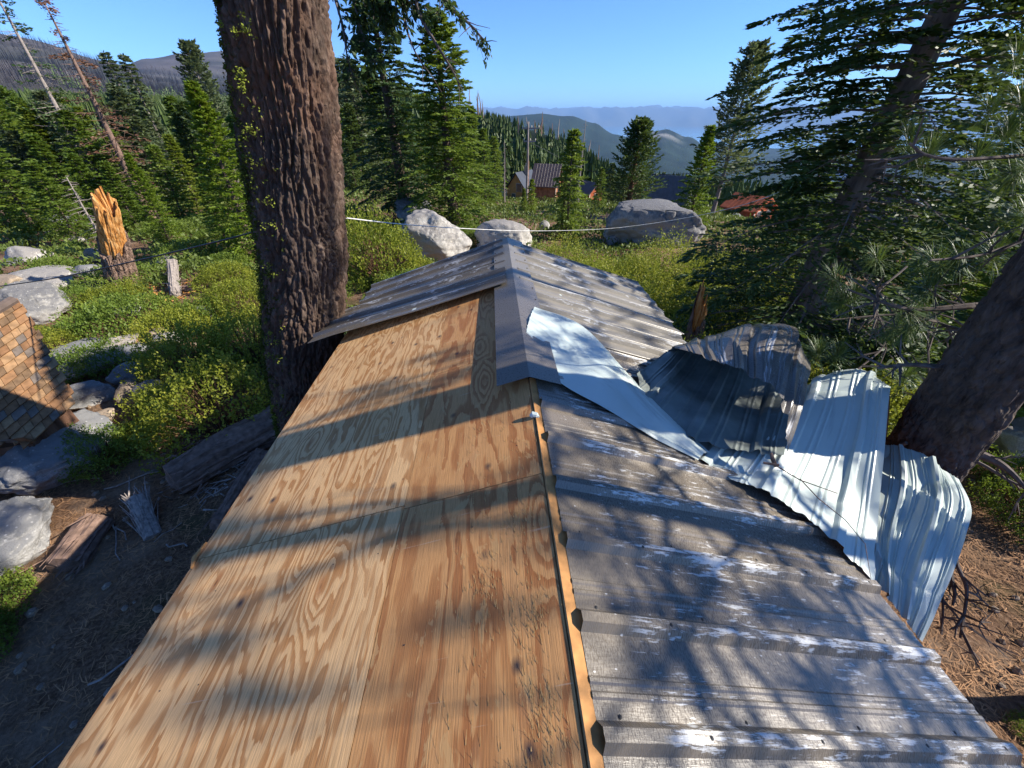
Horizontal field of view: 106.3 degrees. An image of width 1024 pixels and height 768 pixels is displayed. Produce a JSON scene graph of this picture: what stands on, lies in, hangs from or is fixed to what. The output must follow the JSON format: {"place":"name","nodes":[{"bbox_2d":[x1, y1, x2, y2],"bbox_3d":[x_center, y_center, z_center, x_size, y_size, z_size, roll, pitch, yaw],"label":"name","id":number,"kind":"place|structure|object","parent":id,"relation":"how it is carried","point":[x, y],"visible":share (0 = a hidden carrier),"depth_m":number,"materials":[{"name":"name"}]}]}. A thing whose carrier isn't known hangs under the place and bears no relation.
{"place":"outdoors","nodes":[
{"label":"outdoors","id":0,"kind":"place"},
{"bbox_2d":[0,34,1021,199],"bbox_3d":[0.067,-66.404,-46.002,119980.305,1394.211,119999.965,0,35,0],"label":"hills","id":1,"kind":"structure","parent":0,"point":[592,118],"depth_m":3710.97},
{"bbox_2d":[0,30,228,97],"bbox_3d":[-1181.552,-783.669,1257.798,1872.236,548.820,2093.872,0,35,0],"label":"burnt forest","id":2,"kind":"object","parent":1,"relation":"on","point":[11,58],"visible":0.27,"depth_m":583.42,"materials":[{"name":"plant"}]},
{"bbox_2d":[0,70,619,196],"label":"hillside forest","id":3,"kind":"object","parent":1,"relation":"on","point":[500,128],"visible":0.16,"depth_m":91.11,"materials":[{"name":"green plant"}]},
{"bbox_2d":[612,169,1019,230],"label":"hillside forest","id":4,"kind":"object","parent":1,"relation":"on","point":[739,187],"visible":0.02,"depth_m":52.98,"materials":[{"name":"green plant"}]},
{"bbox_2d":[0,165,1023,767],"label":"ground","id":5,"kind":"structure","parent":0,"point":[30,743],"depth_m":4.49,"materials":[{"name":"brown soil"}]},
{"bbox_2d":[0,599,30,661],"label":"shrub","id":6,"kind":"object","parent":5,"relation":"on","point":[7,631],"visible":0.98,"depth_m":4.21,"materials":[{"name":"green plant"}]},
{"bbox_2d":[0,564,40,629],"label":"shrub","id":7,"kind":"object","parent":5,"relation":"on","point":[16,588],"visible":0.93,"depth_m":4.48,"materials":[{"name":"green plant"}]},
{"bbox_2d":[0,496,54,580],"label":"boulder","id":8,"kind":"object","parent":5,"relation":"on","point":[25,531],"visible":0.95,"depth_m":4.82,"materials":[{"name":"grey stone"}]},
{"bbox_2d":[4,246,53,265],"bbox_3d":[-19.471,-5.142,15.362,1.296,0.787,1.231,0,35,0],"label":"boulder","id":9,"kind":"object","parent":5,"relation":"on","point":[23,252],"visible":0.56,"depth_m":15.04,"materials":[{"name":"stone"}]},
{"bbox_2d":[0,99,62,214],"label":"fir tree","id":10,"kind":"object","parent":5,"relation":"on","point":[4,116],"visible":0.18,"depth_m":25.09,"materials":[{"name":"green plant"}]},
{"bbox_2d":[0,280,71,326],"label":"boulder","id":11,"kind":"object","parent":5,"relation":"on","point":[40,301],"visible":0.62,"depth_m":10.47,"materials":[{"name":"stone"}]},
{"bbox_2d":[2,130,69,212],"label":"fir tree","id":12,"kind":"object","parent":5,"relation":"on","point":[13,139],"visible":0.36,"depth_m":23.38,"materials":[{"name":"green plant"}]},
{"bbox_2d":[0,147,73,244],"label":"fir tree","id":13,"kind":"object","parent":5,"relation":"on","point":[32,220],"visible":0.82,"depth_m":18.13,"materials":[{"name":"green plant"}]},
{"bbox_2d":[0,296,78,493],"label":"shingled shed","id":14,"kind":"structure","parent":5,"relation":"on","point":[37,402],"depth_m":5.83,"materials":[{"name":"brown wood"}]},
{"bbox_2d":[9,265,72,281],"bbox_3d":[-16.490,-3.744,13.292,1.862,0.446,1.508,-22,40,-28],"label":"boulder","id":15,"kind":"object","parent":5,"relation":"on","point":[36,273],"visible":0.48,"depth_m":13.19,"materials":[{"name":"stone"}]},
{"bbox_2d":[16,104,90,213],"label":"fir tree","id":16,"kind":"object","parent":5,"relation":"on","point":[32,122],"visible":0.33,"depth_m":23.15,"materials":[{"name":"green plant"}]},
{"bbox_2d":[18,160,96,243],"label":"fir tree","id":17,"kind":"object","parent":5,"relation":"on","point":[44,193],"visible":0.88,"depth_m":17.30,"materials":[{"name":"green plant"}]},
{"bbox_2d":[0,408,118,495],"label":"boulder","id":18,"kind":"object","parent":5,"relation":"on","point":[28,471],"visible":0.58,"depth_m":5.62,"materials":[{"name":"grey stone"}]},
{"bbox_2d":[24,133,94,226],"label":"fir tree","id":19,"kind":"object","parent":5,"relation":"on","point":[33,142],"visible":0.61,"depth_m":20.01,"materials":[{"name":"green plant"}]},
{"bbox_2d":[0,0,124,185],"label":"dead tree","id":20,"kind":"object","parent":5,"relation":"on","point":[51,98],"visible":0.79,"depth_m":21.22,"materials":[{"name":"grey wood"}]},
{"bbox_2d":[41,324,87,356],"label":"shrub","id":21,"kind":"object","parent":5,"relation":"on","point":[54,341],"visible":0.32,"depth_m":9.07,"materials":[{"name":"green plant"}]},
{"bbox_2d":[18,513,114,587],"bbox_3d":[-5.635,2.158,4.872,0.642,0.586,1.024,-15,37,-20],"label":"fallen log","id":22,"kind":"object","parent":5,"relation":"on","point":[78,545],"visible":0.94,"depth_m":4.88,"materials":[{"name":"brown wood"}]},
{"bbox_2d":[28,89,122,211],"bbox_3d":[-27.848,-14.449,24.732,3.532,7.222,3.669,-26,42,-32],"label":"fir tree","id":23,"kind":"object","parent":5,"relation":"on","point":[40,94],"visible":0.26,"depth_m":23.24,"materials":[{"name":"green plant"}]},
{"bbox_2d":[57,282,102,315],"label":"shrub","id":24,"kind":"object","parent":5,"relation":"on","point":[73,290],"visible":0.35,"depth_m":11.34,"materials":[{"name":"green plant"}]},
{"bbox_2d":[70,380,114,410],"bbox_3d":[-8.440,0.282,7.496,0.670,0.560,0.999,20,39,26],"label":"boulder","id":25,"kind":"object","parent":5,"relation":"on","point":[92,393],"visible":0.62,"depth_m":7.46,"materials":[{"name":"grey stone"}]},
{"bbox_2d":[49,335,137,384],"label":"shrub","id":26,"kind":"object","parent":5,"relation":"on","point":[75,354],"visible":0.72,"depth_m":8.18,"materials":[{"name":"green plant"}]},
{"bbox_2d":[35,0,156,217],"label":"dead tree","id":27,"kind":"object","parent":5,"relation":"on","point":[100,111],"visible":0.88,"depth_m":20.15,"materials":[{"name":"brown wood"}]},
{"bbox_2d":[51,110,140,216],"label":"fir tree","id":28,"kind":"object","parent":5,"relation":"on","point":[63,120],"visible":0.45,"depth_m":22.61,"materials":[{"name":"green plant"}]},
{"bbox_2d":[60,152,132,235],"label":"fir tree","id":29,"kind":"object","parent":5,"relation":"on","point":[78,162],"visible":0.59,"depth_m":18.53,"materials":[{"name":"green plant"}]},
{"bbox_2d":[54,421,142,486],"bbox_3d":[-6.671,0.986,6.029,1.399,0.765,1.356,-13,37,-18],"label":"shrub","id":30,"kind":"object","parent":5,"relation":"on","point":[100,439],"visible":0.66,"depth_m":5.90,"materials":[{"name":"green plant"}]},
{"bbox_2d":[58,342,148,381],"bbox_3d":[-9.197,-0.521,8.649,0.984,0.552,1.800,30,44,35],"label":"boulder","id":31,"kind":"object","parent":5,"relation":"on","point":[127,348],"visible":0.2,"depth_m":8.39,"materials":[{"name":"grey stone"}]},
{"bbox_2d":[74,277,150,304],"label":"shrub","id":32,"kind":"object","parent":5,"relation":"on","point":[108,287],"visible":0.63,"depth_m":11.61,"materials":[{"name":"green plant"}]},
{"bbox_2d":[44,287,185,345],"bbox_3d":[-10.384,-1.909,10.178,2.580,1.108,2.851,-4,35,-6],"label":"shrub","id":33,"kind":"object","parent":5,"relation":"on","point":[110,305],"visible":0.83,"depth_m":9.85,"materials":[{"name":"green plant"}]},
{"bbox_2d":[90,186,140,287],"bbox_3d":[-12.794,-4.431,12.154,1.785,3.251,1.044,0,35,0],"label":"tree stump","id":34,"kind":"object","parent":5,"relation":"on","point":[113,243],"visible":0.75,"depth_m":11.91,"materials":[{"name":"brown wood"}]},
{"bbox_2d":[105,362,144,384],"bbox_3d":[-8.141,-0.247,8.185,0.617,0.423,0.727,0,35,0],"label":"boulder","id":35,"kind":"object","parent":5,"relation":"on","point":[111,377],"visible":0.39,"depth_m":7.96,"materials":[{"name":"grey stone"}]},
{"bbox_2d":[97,160,156,234],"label":"fir tree","id":36,"kind":"object","parent":5,"relation":"on","point":[111,174],"visible":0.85,"depth_m":18.98,"materials":[{"name":"green plant"}]},
{"bbox_2d":[96,128,166,216],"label":"fir tree","id":37,"kind":"object","parent":5,"relation":"on","point":[106,138],"visible":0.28,"depth_m":23.30,"materials":[{"name":"green plant"}]},
{"bbox_2d":[97,50,167,188],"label":"fir tree","id":38,"kind":"object","parent":5,"relation":"on","point":[103,57],"visible":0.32,"depth_m":27.96,"materials":[{"name":"green plant"}]},
{"bbox_2d":[119,476,161,540],"bbox_3d":[-5.149,1.722,5.317,0.911,0.624,0.404,28,43,34],"label":"tree stump","id":39,"kind":"object","parent":5,"relation":"on","point":[141,514],"visible":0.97,"depth_m":5.24,"materials":[{"name":"grey wood"}]},
{"bbox_2d":[101,419,180,465],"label":"shrub","id":40,"kind":"object","parent":5,"relation":"on","point":[111,452],"visible":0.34,"depth_m":6.27,"materials":[{"name":"green plant"}]},
{"bbox_2d":[104,85,192,209],"bbox_3d":[-24.677,-15.488,25.888,3.919,7.452,3.760,28,43,34],"label":"fir tree","id":41,"kind":"object","parent":5,"relation":"on","point":[114,90],"visible":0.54,"depth_m":24.80,"materials":[{"name":"green plant"}]},
{"bbox_2d":[117,53,182,193],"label":"fir tree","id":42,"kind":"object","parent":5,"relation":"on","point":[142,101],"visible":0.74,"depth_m":28.06,"materials":[{"name":"green plant"}]},
{"bbox_2d":[123,153,189,248],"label":"fir tree","id":43,"kind":"object","parent":5,"relation":"on","point":[138,175],"visible":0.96,"depth_m":15.96,"materials":[{"name":"green plant"}]},
{"bbox_2d":[115,299,214,345],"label":"shrub","id":44,"kind":"object","parent":5,"relation":"on","point":[151,318],"visible":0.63,"depth_m":9.53,"materials":[{"name":"green plant"}]},
{"bbox_2d":[112,378,223,438],"bbox_3d":[-6.243,0.277,6.999,1.534,0.865,1.582,24,41,30],"label":"shrub","id":45,"kind":"object","parent":5,"relation":"on","point":[134,399],"visible":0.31,"depth_m":6.80,"materials":[{"name":"green plant"}]},
{"bbox_2d":[159,256,181,297],"bbox_3d":[-11.054,-3.457,12.386,0.626,0.854,2.228,-20,40,-27],"label":"tree stump","id":46,"kind":"object","parent":5,"relation":"on","point":[174,287],"visible":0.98,"depth_m":12.24,"materials":[{"name":"grey wood"}]},
{"bbox_2d":[144,144,197,220],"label":"fir tree","id":47,"kind":"object","parent":5,"relation":"on","point":[154,152],"visible":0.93,"depth_m":21.34,"materials":[{"name":"green plant"}]},
{"bbox_2d":[113,314,252,394],"bbox_3d":[-6.643,-0.642,7.702,2.136,1.455,2.109,28,44,35],"label":"shrub","id":48,"kind":"object","parent":5,"relation":"on","point":[186,336],"visible":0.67,"depth_m":7.44,"materials":[{"name":"green plant"}]},
{"bbox_2d":[161,134,207,215],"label":"fir tree","id":49,"kind":"object","parent":5,"relation":"on","point":[174,156],"visible":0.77,"depth_m":22.71,"materials":[{"name":"green plant"}]},
{"bbox_2d":[122,344,269,474],"bbox_3d":[-5.312,0.248,6.620,2.588,1.587,2.556,-1,35,-1],"label":"shrub","id":50,"kind":"object","parent":5,"relation":"on","point":[219,414],"visible":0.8,"depth_m":6.43,"materials":[{"name":"green plant"}]},
{"bbox_2d":[171,112,228,197],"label":"fir tree","id":51,"kind":"object","parent":5,"relation":"on","point":[176,122],"visible":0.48,"depth_m":28.38,"materials":[{"name":"green plant"}]},
{"bbox_2d":[163,294,241,330],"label":"shrub","id":52,"kind":"object","parent":5,"relation":"on","point":[185,304],"visible":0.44,"depth_m":10.10,"materials":[{"name":"green plant"}]},
{"bbox_2d":[171,38,240,185],"bbox_3d":[-21.036,-18.262,27.623,3.934,10.071,4.037,-8,35,-11],"label":"pine tree","id":53,"kind":"object","parent":5,"relation":"on","point":[192,62],"visible":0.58,"depth_m":25.50,"materials":[{"name":"green plant"}]},
{"bbox_2d":[157,405,275,500],"bbox_3d":[-4.517,1.072,6.234,0.948,0.849,2.078,20,39,26],"label":"fallen log","id":54,"kind":"object","parent":5,"relation":"on","point":[205,460],"visible":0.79,"depth_m":5.91,"materials":[{"name":"grey wood"}]},
{"bbox_2d":[193,177,240,251],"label":"fir tree","id":55,"kind":"object","parent":5,"relation":"on","point":[204,194],"visible":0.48,"depth_m":15.64,"materials":[{"name":"green plant"}]},
{"bbox_2d":[183,78,255,260],"bbox_3d":[-10.239,-7.218,13.816,2.606,5.957,2.580,-15,37,-20],"label":"fir tree","id":56,"kind":"object","parent":5,"relation":"on","point":[205,112],"visible":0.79,"depth_m":13.38,"materials":[{"name":"green plant"}]},
{"bbox_2d":[187,258,256,294],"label":"shrub","id":57,"kind":"object","parent":5,"relation":"on","point":[229,267],"visible":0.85,"depth_m":12.28,"materials":[{"name":"green plant"}]},
{"bbox_2d":[188,276,260,324],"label":"shrub","id":58,"kind":"object","parent":5,"relation":"on","point":[248,293],"visible":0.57,"depth_m":10.40,"materials":[{"name":"green plant"}]},
{"bbox_2d":[192,298,262,387],"bbox_3d":[-5.788,-0.946,8.191,2.259,1.539,2.230,-7,35,-10],"label":"shrub","id":59,"kind":"object","parent":5,"relation":"on","point":[226,331],"visible":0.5,"depth_m":7.98,"materials":[{"name":"green plant"}]},
{"bbox_2d":[197,448,267,543],"bbox_3d":[-3.923,1.588,5.613,0.658,0.458,1.536,0,35,0],"label":"fallen log","id":60,"kind":"object","parent":5,"relation":"on","point":[248,468],"visible":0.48,"depth_m":5.54,"materials":[{"name":"brown wood"}]},
{"bbox_2d":[213,0,496,439],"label":"great tree","id":61,"kind":"object","parent":5,"relation":"on","point":[283,82],"visible":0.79,"depth_m":3.50,"materials":[{"name":"brown plant"}]},
{"bbox_2d":[342,140,367,192],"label":"fir tree","id":62,"kind":"object","parent":5,"relation":"on","point":[353,160],"visible":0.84,"depth_m":31.66,"materials":[{"name":"green plant"}]},
{"bbox_2d":[340,102,384,189],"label":"fir tree","id":63,"kind":"object","parent":5,"relation":"on","point":[348,107],"visible":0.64,"depth_m":32.21,"materials":[{"name":"green plant"}]},
{"bbox_2d":[338,63,392,187],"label":"fir tree","id":64,"kind":"object","parent":5,"relation":"on","point":[349,90],"visible":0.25,"depth_m":32.40,"materials":[{"name":"green plant"}]},
{"bbox_2d":[345,196,425,291],"bbox_3d":[-4.525,-4.726,12.794,3.457,2.591,3.413,5,35,8],"label":"shrub","id":65,"kind":"object","parent":5,"relation":"on","point":[357,256],"visible":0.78,"depth_m":12.32,"materials":[{"name":"green plant"}]},
{"bbox_2d":[341,0,444,212],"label":"fir tree","id":66,"kind":"object","parent":5,"relation":"on","point":[393,129],"visible":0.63,"depth_m":19.43,"materials":[{"name":"green plant"}]},
{"bbox_2d":[396,208,471,262],"bbox_3d":[-3.187,-5.892,15.781,3.102,2.456,2.109,0,35,0],"label":"boulder","id":67,"kind":"object","parent":5,"relation":"on","point":[438,242],"visible":0.63,"depth_m":14.92,"materials":[{"name":"stone"}]},
{"bbox_2d":[393,7,499,227],"bbox_3d":[-3.319,-11.588,18.117,5.363,9.039,5.088,0,35,1],"label":"fir tree","id":68,"kind":"object","parent":5,"relation":"on","point":[455,193],"visible":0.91,"depth_m":17.66,"materials":[{"name":"green plant"}]},
{"bbox_2d":[0,158,963,421],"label":"ground cover","id":69,"kind":"object","parent":5,"relation":"on","point":[514,212],"visible":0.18,"depth_m":18.06,"materials":[{"name":"green plant"}]},
{"bbox_2d":[473,128,501,206],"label":"fir tree","id":70,"kind":"object","parent":5,"relation":"on","point":[483,133],"visible":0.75,"depth_m":38.37,"materials":[{"name":"green plant"}]},
{"bbox_2d":[488,136,507,201],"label":"fir tree","id":71,"kind":"object","parent":5,"relation":"on","point":[494,144],"visible":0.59,"depth_m":52.02,"materials":[{"name":"green plant"}]},
{"bbox_2d":[474,219,531,246],"bbox_3d":[-0.382,-6.304,16.605,2.535,1.532,1.885,0,35,0],"label":"boulder","id":72,"kind":"object","parent":5,"relation":"on","point":[522,234],"visible":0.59,"depth_m":15.92,"materials":[{"name":"stone"}]},
{"bbox_2d":[2,208,1023,460],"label":"mixed thicket","id":73,"kind":"object","parent":5,"relation":"on","point":[54,258],"visible":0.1,"depth_m":14.03,"materials":[{"name":"green plant"}]},
{"bbox_2d":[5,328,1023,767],"bbox_3d":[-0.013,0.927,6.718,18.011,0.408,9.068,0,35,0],"label":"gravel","id":74,"kind":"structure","parent":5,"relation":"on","point":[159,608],"depth_m":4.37,"materials":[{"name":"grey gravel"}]},
{"bbox_2d":[31,316,1001,767],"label":"fallen sticks","id":75,"kind":"object","parent":5,"relation":"on","point":[119,558],"visible":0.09,"depth_m":5.07,"materials":[{"name":"brown wood"}]},
{"bbox_2d":[503,166,532,200],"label":"cabin","id":76,"kind":"object","parent":5,"relation":"on","point":[516,185],"visible":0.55,"depth_m":64.67,"materials":[{"name":"wood"}]},
{"bbox_2d":[58,237,1022,767],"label":"cabin","id":77,"kind":"object","parent":5,"relation":"on","point":[432,543],"visible":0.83,"depth_m":1.55,"materials":[{"name":"brown wood"}]},
{"bbox_2d":[526,307,708,459],"bbox_3d":[0.527,-0.088,2.696,0.672,0.345,1.713,-14,37,-20],"label":"bent ridge cap","id":78,"kind":"object","parent":77,"relation":"on","point":[588,366],"visible":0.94,"depth_m":2.54,"materials":[{"name":"silver metal"}]},
{"bbox_2d":[637,323,810,454],"bbox_3d":[1.527,-0.118,2.744,1.005,0.496,1.555,25,42,31],"label":"loose roofing sheet","id":79,"kind":"object","parent":77,"relation":"on","point":[742,387],"visible":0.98,"depth_m":2.58,"materials":[{"name":"silver metal"}]},
{"bbox_2d":[699,368,890,579],"bbox_3d":[1.925,0.300,2.774,1.317,0.662,1.906,29,44,35],"label":"loose roofing sheet","id":80,"kind":"object","parent":77,"relation":"on","point":[837,445],"visible":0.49,"depth_m":2.33,"materials":[{"name":"silver metal"}]},
{"bbox_2d":[874,444,971,640],"bbox_3d":[2.256,0.777,2.162,0.343,0.321,1.248,25,42,31],"label":"loose roofing sheet","id":81,"kind":"object","parent":77,"relation":"on","point":[924,514],"visible":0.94,"depth_m":2.04,"materials":[{"name":"silver metal"}]},
{"bbox_2d":[530,163,562,201],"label":"cabin","id":82,"kind":"object","parent":5,"relation":"on","point":[543,175],"visible":0.75,"depth_m":58.11,"materials":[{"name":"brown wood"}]},
{"bbox_2d":[543,128,590,239],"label":"fir tree","id":83,"kind":"object","parent":5,"relation":"on","point":[573,135],"visible":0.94,"depth_m":17.78,"materials":[{"name":"green plant"}]},
{"bbox_2d":[601,115,668,204],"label":"fir tree","id":84,"kind":"object","parent":5,"relation":"on","point":[640,130],"visible":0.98,"depth_m":26.54,"materials":[{"name":"green plant"}]},
{"bbox_2d":[603,199,705,247],"bbox_3d":[6.452,-7.216,18.219,4.280,2.674,3.340,0,35,0],"label":"boulder","id":85,"kind":"object","parent":5,"relation":"on","point":[633,213],"visible":0.77,"depth_m":16.79,"materials":[{"name":"stone"}]},
{"bbox_2d":[643,174,695,205],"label":"cabin","id":86,"kind":"object","parent":5,"relation":"on","point":[670,190],"visible":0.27,"depth_m":47.26,"materials":[{"name":"metal"}]},
{"bbox_2d":[672,124,717,230],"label":"fir tree","id":87,"kind":"object","parent":5,"relation":"on","point":[707,143],"visible":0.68,"depth_m":21.06,"materials":[{"name":"green plant"}]},
{"bbox_2d":[683,280,707,341],"bbox_3d":[3.371,-0.723,7.266,0.378,2.504,0.380,0,35,0],"label":"tree stump","id":88,"kind":"object","parent":5,"relation":"on","point":[696,322],"visible":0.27,"depth_m":6.86,"materials":[{"name":"brown wood"}]},
{"bbox_2d":[689,36,778,212],"bbox_3d":[17.592,-19.218,30.403,5.913,12.420,5.761,2,35,3],"label":"pine tree","id":89,"kind":"object","parent":5,"relation":"on","point":[747,70],"visible":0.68,"depth_m":28.91,"materials":[{"name":"green plant"}]},
{"bbox_2d":[720,192,777,218],"bbox_3d":[25.088,-17.802,39.906,3.919,3.265,5.350,-17,38,-23],"label":"cabin","id":90,"kind":"object","parent":5,"relation":"on","point":[727,204],"visible":0.38,"depth_m":39.26,"materials":[{"name":"red wood"}]},
{"bbox_2d":[532,222,996,488],"bbox_3d":[4.454,-2.016,9.343,8.707,2.461,10.592,0,35,0],"label":"manzanita thicket","id":91,"kind":"object","parent":5,"relation":"on","point":[629,269],"visible":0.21,"depth_m":9.98,"materials":[{"name":"green plant"}]},
{"bbox_2d":[757,140,840,279],"bbox_3d":[9.523,-5.609,12.882,2.316,4.498,2.381,-3,35,-4],"label":"fir tree","id":92,"kind":"object","parent":5,"relation":"on","point":[803,261],"visible":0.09,"depth_m":12.63,"materials":[{"name":"green plant"}]},
{"bbox_2d":[664,0,1023,396],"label":"fir tree","id":93,"kind":"object","parent":5,"relation":"on","point":[843,216],"visible":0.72,"depth_m":5.59,"materials":[{"name":"green plant"}]},
{"bbox_2d":[799,164,923,237],"bbox_3d":[22.194,-11.770,25.270,6.218,4.966,6.700,21,40,28],"label":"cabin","id":94,"kind":"object","parent":5,"relation":"on","point":[897,192],"visible":0.06,"depth_m":22.39,"materials":[{"name":"green plant"}]},
{"bbox_2d":[854,312,944,424],"bbox_3d":[6.490,-0.220,6.671,1.323,2.249,1.287,14,37,19],"label":"fir tree","id":95,"kind":"object","parent":5,"relation":"on","point":[933,346],"visible":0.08,"depth_m":6.23,"materials":[{"name":"green plant"}]},
{"bbox_2d":[801,30,1023,671],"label":"pine tree","id":96,"kind":"object","parent":5,"relation":"on","point":[963,406],"visible":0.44,"depth_m":2.32,"materials":[{"name":"green plant"}]},
{"bbox_2d":[851,141,1023,353],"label":"fir tree","id":97,"kind":"object","parent":5,"relation":"on","point":[956,288],"visible":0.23,"depth_m":8.40,"materials":[{"name":"green plant"}]},
{"bbox_2d":[898,119,1023,303],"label":"fir tree","id":98,"kind":"object","parent":5,"relation":"on","point":[1010,145],"visible":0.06,"depth_m":10.59,"materials":[{"name":"green plant"}]},
{"bbox_2d":[913,234,1023,363],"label":"fir tree","id":99,"kind":"object","parent":5,"relation":"on","point":[974,298],"visible":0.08,"depth_m":7.72,"materials":[{"name":"green plant"}]},
{"bbox_2d":[966,466,1023,545],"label":"shrub","id":100,"kind":"object","parent":5,"relation":"on","point":[1001,484],"visible":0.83,"depth_m":5.31,"materials":[{"name":"green plant"}]},
{"bbox_2d":[970,449,1023,502],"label":"shrub","id":101,"kind":"object","parent":5,"relation":"on","point":[1016,461],"visible":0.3,"depth_m":5.74,"materials":[{"name":"green plant"}]},
{"bbox_2d":[991,417,1023,459],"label":"boulder","id":102,"kind":"object","parent":5,"relation":"on","point":[1011,438],"visible":0.48,"depth_m":6.21,"materials":[{"name":"stone"}]},
{"bbox_2d":[0,0,1023,108],"label":"sky","id":103,"kind":"structure","parent":0,"point":[549,54],"materials":[{"name":"blue"}]},
{"bbox_2d":[601,126,1023,154],"bbox_3d":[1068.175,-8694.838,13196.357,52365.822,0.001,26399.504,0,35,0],"label":"lake","id":104,"kind":"structure","parent":0,"point":[695,132],"depth_m":11044.39,"materials":[{"name":"blue liquid"}]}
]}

